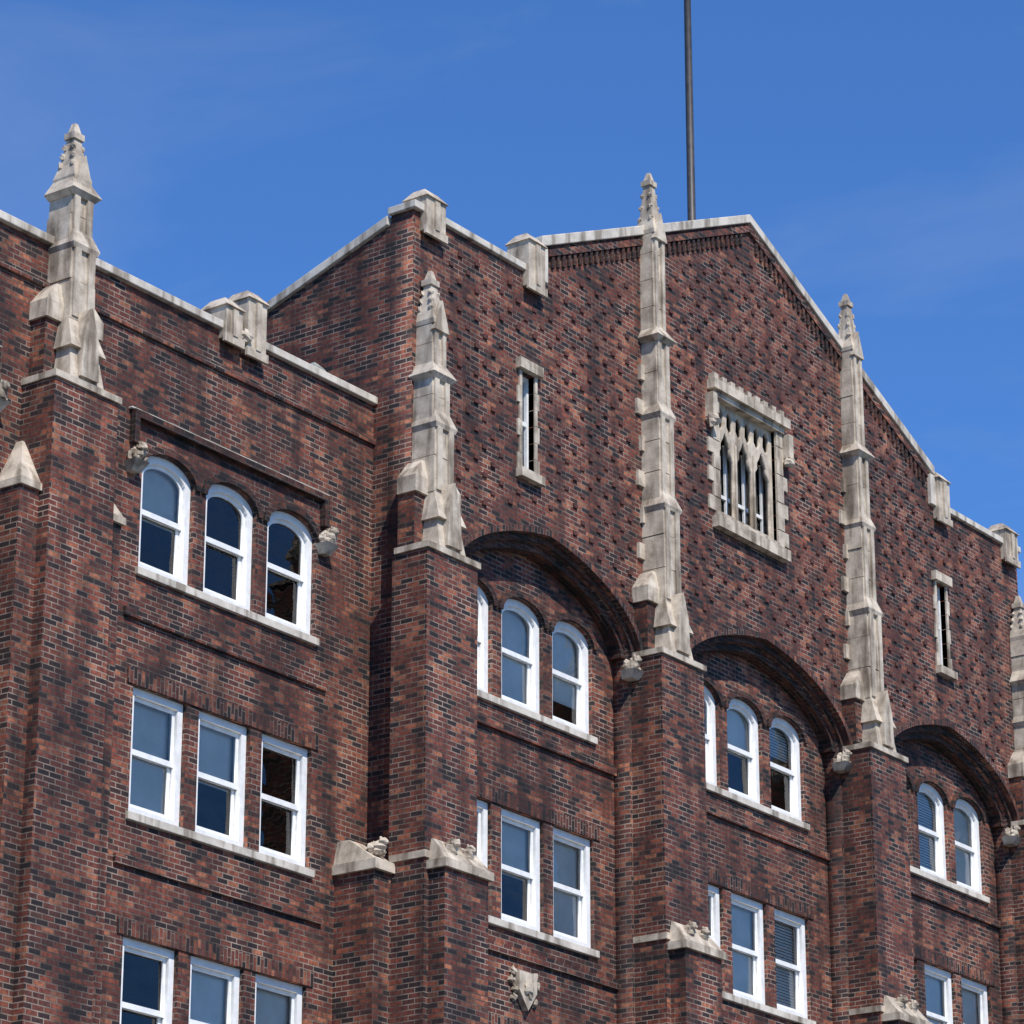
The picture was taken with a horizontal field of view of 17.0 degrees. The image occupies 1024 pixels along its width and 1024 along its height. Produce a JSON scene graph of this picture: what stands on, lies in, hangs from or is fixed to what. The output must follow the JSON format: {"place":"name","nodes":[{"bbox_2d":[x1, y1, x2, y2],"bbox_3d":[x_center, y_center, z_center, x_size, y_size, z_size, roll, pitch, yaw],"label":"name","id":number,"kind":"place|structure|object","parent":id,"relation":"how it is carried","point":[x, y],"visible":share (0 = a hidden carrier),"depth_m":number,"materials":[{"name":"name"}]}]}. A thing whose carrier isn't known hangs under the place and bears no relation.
{"place":"outdoors","nodes":[
{"label":"outdoors","id":0,"kind":"place"},
{"bbox_2d":[311,362,324,370],"bbox_3d":[-2.929,-1.634,50.577,0.332,1.220,0.332,-14,-25,34],"label":"roof vent","id":1,"kind":"object","parent":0,"point":[316,365],"visible":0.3,"depth_m":50.70,"materials":[{"name":"grey metal"}]},
{"bbox_2d":[0,0,1023,603],"label":"sky","id":2,"kind":"structure","parent":0,"point":[232,147],"materials":[{"name":"blue"}]},
{"label":"ground","id":3,"kind":"structure","parent":0,"visible":0},
{"bbox_2d":[0,222,373,1023],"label":"wing wall","id":4,"kind":"structure","parent":3,"relation":"on","point":[192,396],"depth_m":46.81,"materials":[{"name":"brick"}]},
{"bbox_2d":[120,937,173,1023],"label":"window frame","id":5,"kind":"object","parent":4,"relation":"in","point":[167,954],"visible":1,"depth_m":44.34,"materials":[{"name":"white wood"}]},
{"bbox_2d":[122,1008,160,1023],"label":"window lower sash","id":6,"kind":"object","parent":5,"relation":"in","point":[158,1020],"depth_m":44.22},
{"bbox_2d":[122,946,165,1017],"bbox_3d":[-4.764,6.043,44.108,0.045,0.793,0.866,-14,-25,34],"label":"window upper sash","id":7,"kind":"object","parent":5,"relation":"in","point":[145,1010],"depth_m":44.25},
{"bbox_2d":[128,687,182,825],"bbox_3d":[-4.766,3.248,45.152,0.150,1.720,1.060,-14,-25,34],"label":"window frame","id":8,"kind":"object","parent":4,"relation":"in","point":[174,793],"visible":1,"depth_m":45.36,"materials":[{"name":"white wood"}]},
{"bbox_2d":[130,756,169,818],"bbox_3d":[-4.803,3.598,45.050,0.042,0.798,0.866,-14,-25,34],"label":"window lower sash","id":9,"kind":"object","parent":8,"relation":"in","point":[166,794],"depth_m":45.28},
{"bbox_2d":[132,696,174,768],"bbox_3d":[-4.764,2.904,45.279,0.045,0.793,0.866,-14,-25,34],"label":"window upper sash","id":10,"kind":"object","parent":8,"relation":"in","point":[153,759],"depth_m":45.42,"materials":[{"name":"white wood"}]},
{"bbox_2d":[138,456,190,584],"bbox_3d":[-4.766,0.109,46.323,0.150,1.720,1.060,-14,-25,34],"label":"window frame","id":11,"kind":"object","parent":4,"relation":"in","point":[183,536],"visible":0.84,"depth_m":46.55,"materials":[{"name":"white wood"}]},
{"bbox_2d":[140,516,178,577],"bbox_3d":[-4.803,0.460,46.221,0.042,0.798,0.866,-14,-25,34],"label":"window lower sash","id":12,"kind":"object","parent":11,"relation":"in","point":[175,553],"depth_m":46.47,"materials":[{"name":"white wood"}]},
{"bbox_2d":[142,465,182,530],"bbox_3d":[-4.764,-0.235,46.450,0.045,0.793,0.866,-14,-25,34],"label":"window upper sash","id":13,"kind":"object","parent":11,"relation":"in","point":[177,526],"depth_m":46.58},
{"bbox_2d":[189,956,239,1023],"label":"window frame","id":14,"kind":"object","parent":4,"relation":"in","point":[234,973],"visible":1,"depth_m":45.37,"materials":[{"name":"white wood"}]},
{"bbox_2d":[190,965,231,1023],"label":"window upper sash","id":15,"kind":"object","parent":14,"relation":"in","point":[228,978],"depth_m":45.34,"materials":[{"name":"white wood"}]},
{"bbox_2d":[195,711,246,846],"bbox_3d":[-3.994,3.618,46.144,0.150,1.720,1.060,-14,-25,34],"label":"window frame","id":16,"kind":"object","parent":4,"relation":"in","point":[238,820],"visible":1,"depth_m":46.36,"materials":[{"name":"white wood"}]},
{"bbox_2d":[196,778,233,839],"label":"window lower sash","id":17,"kind":"object","parent":16,"relation":"in","point":[231,815],"depth_m":46.27,"materials":[{"name":"white wood"}]},
{"bbox_2d":[198,720,238,789],"bbox_3d":[-3.992,3.274,46.270,0.045,0.793,0.866,-14,-25,34],"label":"window upper sash","id":18,"kind":"object","parent":16,"relation":"in","point":[218,781],"depth_m":46.41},
{"bbox_2d":[203,484,252,610],"bbox_3d":[-3.994,0.479,47.315,0.150,1.720,1.060,-14,-25,34],"label":"window frame","id":19,"kind":"object","parent":4,"relation":"in","point":[245,581],"visible":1,"depth_m":47.54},
{"bbox_2d":[204,543,240,603],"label":"window lower sash","id":20,"kind":"object","parent":19,"relation":"in","point":[238,579],"depth_m":47.46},
{"bbox_2d":[206,493,244,557],"bbox_3d":[-3.992,0.135,47.441,0.045,0.793,0.866,-14,-25,34],"label":"window upper sash","id":21,"kind":"object","parent":19,"relation":"in","point":[239,552],"depth_m":47.58,"materials":[{"name":"white wood"}]},
{"bbox_2d":[254,974,301,1023],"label":"window frame","id":22,"kind":"object","parent":4,"relation":"in","point":[281,985],"visible":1,"depth_m":46.39,"materials":[{"name":"white wood"}]},
{"bbox_2d":[256,983,294,1023],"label":"window upper sash","id":23,"kind":"object","parent":22,"relation":"in","point":[291,995],"depth_m":46.38,"materials":[{"name":"white wood"}]},
{"bbox_2d":[259,734,306,866],"bbox_3d":[-3.222,3.988,47.135,0.150,1.720,1.060,-14,-25,34],"label":"window frame","id":24,"kind":"object","parent":4,"relation":"in","point":[300,835],"visible":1,"depth_m":47.36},
{"bbox_2d":[260,800,295,859],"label":"window lower sash","id":25,"kind":"object","parent":24,"relation":"in","point":[292,835],"depth_m":47.27,"materials":[{"name":"white wood"}]},
{"bbox_2d":[261,743,299,810],"bbox_3d":[-3.220,3.644,47.262,0.045,0.793,0.866,-14,-25,34],"label":"window upper sash","id":26,"kind":"object","parent":24,"relation":"in","point":[282,803],"depth_m":47.41,"materials":[{"name":"white wood"}]},
{"bbox_2d":[265,511,311,634],"bbox_3d":[-3.222,0.849,48.306,0.150,1.720,1.060,-14,-25,34],"label":"window frame","id":27,"kind":"object","parent":4,"relation":"in","point":[299,526],"visible":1,"depth_m":48.54,"materials":[{"name":"white wood"}]},
{"bbox_2d":[266,568,300,627],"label":"window lower sash","id":28,"kind":"object","parent":27,"relation":"in","point":[298,603],"depth_m":48.45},
{"bbox_2d":[268,519,304,582],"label":"window upper sash","id":29,"kind":"object","parent":27,"relation":"in","point":[285,572],"depth_m":48.57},
{"bbox_2d":[383,209,1018,1023],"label":"front wall","id":30,"kind":"structure","parent":3,"relation":"on","point":[417,255],"depth_m":56.75,"materials":[{"name":"brick"}]},
{"bbox_2d":[522,376,942,664],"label":"slit window frames","id":31,"kind":"structure","parent":30,"relation":"in","point":[525,442],"depth_m":57.82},
{"bbox_2d":[719,404,773,538],"bbox_3d":[3.884,-0.646,57.916,0.080,2.300,1.900,-14,-25,34],"label":"tracery panel","id":32,"kind":"object","parent":30,"relation":"attached to","point":[748,448],"visible":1,"depth_m":58.14,"materials":[{"name":"stone"}]},
{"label":"pavement","id":33,"kind":"structure","parent":0,"visible":0},
{"bbox_2d":[0,226,1023,1023],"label":"piers and side walls","id":34,"kind":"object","parent":33,"relation":"on","point":[412,944],"visible":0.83,"depth_m":48.02,"materials":[{"name":"brick"}]},
{"bbox_2d":[123,497,793,1008],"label":"interior floors","id":35,"kind":"structure","parent":34,"relation":"attached to","point":[513,901],"depth_m":61.01,"materials":[{"name":"paint"}]},
{"bbox_2d":[0,233,1011,828],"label":"arch mouldings","id":36,"kind":"object","parent":34,"relation":"attached to","point":[574,585],"visible":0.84,"depth_m":55.64,"materials":[{"name":"brick"}]},
{"bbox_2d":[0,199,1020,552],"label":"copings","id":37,"kind":"object","parent":34,"relation":"attached to","point":[362,239],"visible":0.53,"depth_m":52.44,"materials":[{"name":"stone"}]},
{"bbox_2d":[0,123,1023,1023],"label":"carved stonework","id":38,"kind":"object","parent":34,"relation":"attached to","point":[66,299],"visible":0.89,"depth_m":53.97,"materials":[{"name":"stone"}]},
{"bbox_2d":[466,550,616,1023],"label":"bay wall","id":39,"kind":"structure","parent":34,"relation":"attached to","point":[516,767],"depth_m":51.58,"materials":[{"name":"brick"}]},
{"bbox_2d":[477,586,487,692],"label":"window frame","id":40,"kind":"object","parent":39,"relation":"in","point":[483,667],"visible":0.2,"depth_m":51.16,"materials":[{"name":"white wood"}]},
{"bbox_2d":[477,643,478,685],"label":"window lower sash","id":41,"kind":"object","parent":40,"relation":"in","point":[477,664],"depth_m":51.08,"materials":[{"name":"white wood"}]},
{"bbox_2d":[477,598,480,642],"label":"window upper sash","id":42,"kind":"object","parent":40,"relation":"in","point":[479,623],"depth_m":51.25,"materials":[{"name":"white wood"}]},
{"bbox_2d":[477,799,487,867],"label":"window frame","id":43,"kind":"object","parent":39,"relation":"in","point":[482,806],"visible":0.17,"depth_m":50.16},
{"bbox_2d":[477,808,480,860],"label":"window upper sash","id":44,"kind":"object","parent":43,"relation":"in","point":[479,833],"depth_m":50.12,"materials":[{"name":"white wood"}]},
{"bbox_2d":[501,599,538,713],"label":"window frame","id":45,"kind":"object","parent":39,"relation":"in","point":[534,667],"visible":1,"depth_m":52.11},
{"bbox_2d":[502,653,529,707],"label":"window lower sash","id":46,"kind":"object","parent":45,"relation":"in","point":[527,704],"depth_m":52.01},
{"bbox_2d":[502,606,532,664],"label":"window upper sash","id":47,"kind":"object","parent":45,"relation":"in","point":[519,657],"depth_m":52.16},
{"bbox_2d":[501,808,539,931],"bbox_3d":[0.041,5.315,50.692,0.150,1.720,1.060,-14,-25,34],"label":"window frame","id":48,"kind":"object","parent":39,"relation":"in","point":[534,896],"visible":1,"depth_m":50.92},
{"bbox_2d":[502,870,530,924],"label":"window lower sash","id":49,"kind":"object","parent":48,"relation":"in","point":[528,920],"depth_m":50.82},
{"bbox_2d":[502,817,532,879],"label":"window upper sash","id":50,"kind":"object","parent":48,"relation":"in","point":[518,872],"depth_m":50.96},
{"bbox_2d":[552,621,588,733],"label":"window frame","id":51,"kind":"object","parent":39,"relation":"in","point":[583,691],"visible":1,"depth_m":53.10,"materials":[{"name":"white wood"}]},
{"bbox_2d":[553,675,579,727],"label":"window lower sash","id":52,"kind":"object","parent":51,"relation":"in","point":[577,708],"depth_m":53.01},
{"bbox_2d":[553,629,581,685],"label":"window upper sash","id":53,"kind":"object","parent":51,"relation":"in","point":[573,680],"depth_m":53.14,"materials":[{"name":"white wood"}]},
{"bbox_2d":[553,827,590,947],"bbox_3d":[0.813,5.685,51.684,0.150,1.720,1.060,-14,-25,34],"label":"window frame","id":54,"kind":"object","parent":39,"relation":"in","point":[585,941],"visible":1,"depth_m":51.92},
{"bbox_2d":[553,888,580,940],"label":"window lower sash","id":55,"kind":"object","parent":54,"relation":"in","point":[578,938],"depth_m":51.82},
{"bbox_2d":[553,835,583,896],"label":"window upper sash","id":56,"kind":"object","parent":54,"relation":"in","point":[579,892],"depth_m":51.98,"materials":[{"name":"white wood"}]},
{"bbox_2d":[130,469,977,1023],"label":"window blinds","id":57,"kind":"object","parent":34,"relation":"attached to","point":[152,733],"depth_m":51.72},
{"bbox_2d":[125,566,989,1023],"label":"window sills","id":58,"kind":"structure","parent":34,"relation":"attached to","point":[311,640],"depth_m":50.14,"materials":[{"name":"beige stone"}]},
{"bbox_2d":[117,524,1019,1023],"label":"soldier courses","id":59,"kind":"object","parent":34,"relation":"attached to","point":[175,940],"visible":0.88,"depth_m":51.42,"materials":[{"name":"brick"}]},
{"bbox_2d":[684,0,695,220],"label":"flagpole","id":60,"kind":"object","parent":34,"relation":"on","point":[691,209],"visible":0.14,"depth_m":61.20,"materials":[{"name":"metal"}]},
{"bbox_2d":[448,252,1005,764],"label":"diaper header bricks","id":61,"kind":"object","parent":34,"relation":"attached to","point":[620,422],"visible":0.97,"depth_m":57.36,"materials":[{"name":"brown brick"}]},
{"bbox_2d":[719,419,748,524],"bbox_3d":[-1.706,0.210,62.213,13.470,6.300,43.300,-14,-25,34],"label":"window glass","id":62,"kind":"structure","parent":34,"relation":"on","point":[739,485],"depth_m":58.97,"materials":[{"name":"glass"}]},
{"bbox_2d":[692,652,832,1023],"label":"bay wall","id":63,"kind":"structure","parent":34,"relation":"attached to","point":[756,859],"depth_m":56.71,"materials":[{"name":"brick"}]},
{"bbox_2d":[704,686,716,785],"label":"window frame","id":64,"kind":"object","parent":63,"relation":"in","point":[712,773],"visible":0.27,"depth_m":55.90,"materials":[{"name":"white wood"}]},
{"bbox_2d":[705,740,707,779],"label":"window lower sash","id":65,"kind":"object","parent":64,"relation":"in","point":[706,754],"depth_m":55.80,"materials":[{"name":"white wood"}]},
{"bbox_2d":[704,695,709,739],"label":"window upper sash","id":66,"kind":"object","parent":64,"relation":"in","point":[707,722],"depth_m":56.00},
{"bbox_2d":[708,884,719,946],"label":"window frame","id":67,"kind":"object","parent":63,"relation":"in","point":[714,890],"visible":0.17,"depth_m":54.89,"materials":[{"name":"white wood"}]},
{"bbox_2d":[708,892,713,940],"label":"window upper sash","id":68,"kind":"object","parent":67,"relation":"in","point":[711,915],"depth_m":54.86,"materials":[{"name":"white wood"}]},
{"bbox_2d":[729,699,759,803],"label":"window frame","id":69,"kind":"object","parent":63,"relation":"in","point":[754,761],"visible":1,"depth_m":56.86,"materials":[{"name":"white wood"}]},
{"bbox_2d":[728,749,750,797],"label":"window lower sash","id":70,"kind":"object","parent":69,"relation":"in","point":[748,777],"depth_m":56.75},
{"bbox_2d":[727,705,752,758],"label":"window upper sash","id":71,"kind":"object","parent":69,"relation":"in","point":[749,754],"depth_m":56.90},
{"bbox_2d":[731,893,764,1004],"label":"window frame","id":72,"kind":"object","parent":63,"relation":"in","point":[760,985],"visible":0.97,"depth_m":55.68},
{"bbox_2d":[732,949,755,998],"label":"window lower sash","id":73,"kind":"object","parent":72,"relation":"in","point":[753,961],"depth_m":55.57,"materials":[{"name":"white wood"}]},
{"bbox_2d":[731,900,757,956],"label":"window upper sash","id":74,"kind":"object","parent":72,"relation":"in","point":[754,953],"depth_m":55.73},
{"bbox_2d":[769,717,801,820],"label":"window frame","id":75,"kind":"object","parent":63,"relation":"in","point":[796,785],"visible":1,"depth_m":57.85,"materials":[{"name":"white wood"}]},
{"bbox_2d":[770,767,792,814],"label":"window lower sash","id":76,"kind":"object","parent":75,"relation":"in","point":[790,795],"depth_m":57.74,"materials":[{"name":"white wood"}]},
{"bbox_2d":[769,724,794,775],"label":"window upper sash","id":77,"kind":"object","parent":75,"relation":"in","point":[779,767],"depth_m":57.89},
{"bbox_2d":[774,908,807,1018],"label":"window frame","id":78,"kind":"object","parent":63,"relation":"in","point":[802,987],"visible":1,"depth_m":56.67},
{"bbox_2d":[774,916,799,971],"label":"window upper sash","id":79,"kind":"object","parent":78,"relation":"in","point":[796,967],"depth_m":56.72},
{"bbox_2d":[776,964,798,1012],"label":"window lower sash","id":80,"kind":"object","parent":78,"relation":"in","point":[796,1009],"depth_m":56.56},
{"bbox_2d":[895,740,1002,1023],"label":"bay wall","id":81,"kind":"structure","parent":34,"relation":"attached to","point":[950,934],"depth_m":61.45,"materials":[{"name":"brick"}]},
{"bbox_2d":[919,783,946,879],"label":"window frame","id":82,"kind":"object","parent":81,"relation":"in","point":[940,840],"visible":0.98,"depth_m":61.60,"materials":[{"name":"white wood"}]},
{"bbox_2d":[917,789,938,837],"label":"window upper sash","id":83,"kind":"object","parent":82,"relation":"in","point":[924,829],"depth_m":61.64,"materials":[{"name":"white wood"}]},
{"bbox_2d":[919,831,938,874],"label":"window lower sash","id":84,"kind":"object","parent":82,"relation":"in","point":[935,855],"depth_m":61.49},
{"bbox_2d":[924,963,952,1023],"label":"window frame","id":85,"kind":"object","parent":81,"relation":"in","point":[939,972],"visible":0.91,"depth_m":60.56,"materials":[{"name":"white wood"}]},
{"bbox_2d":[925,971,947,1021],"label":"window upper sash","id":86,"kind":"object","parent":85,"relation":"in","point":[944,1018],"depth_m":60.47,"materials":[{"name":"white wood"}]},
{"bbox_2d":[955,799,981,893],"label":"window frame","id":87,"kind":"object","parent":81,"relation":"in","point":[976,857],"visible":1,"depth_m":62.59,"materials":[{"name":"white wood"}]},
{"bbox_2d":[955,846,973,888],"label":"window lower sash","id":88,"kind":"object","parent":87,"relation":"in","point":[971,870],"depth_m":62.48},
{"bbox_2d":[955,805,974,852],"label":"window upper sash","id":89,"kind":"object","parent":87,"relation":"in","point":[971,849],"depth_m":62.64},
{"bbox_2d":[961,977,987,1023],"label":"window frame","id":90,"kind":"object","parent":81,"relation":"in","point":[975,985],"visible":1,"depth_m":61.59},
{"bbox_2d":[961,984,982,1023],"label":"window upper sash","id":91,"kind":"object","parent":90,"relation":"in","point":[978,992],"depth_m":61.55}
]}

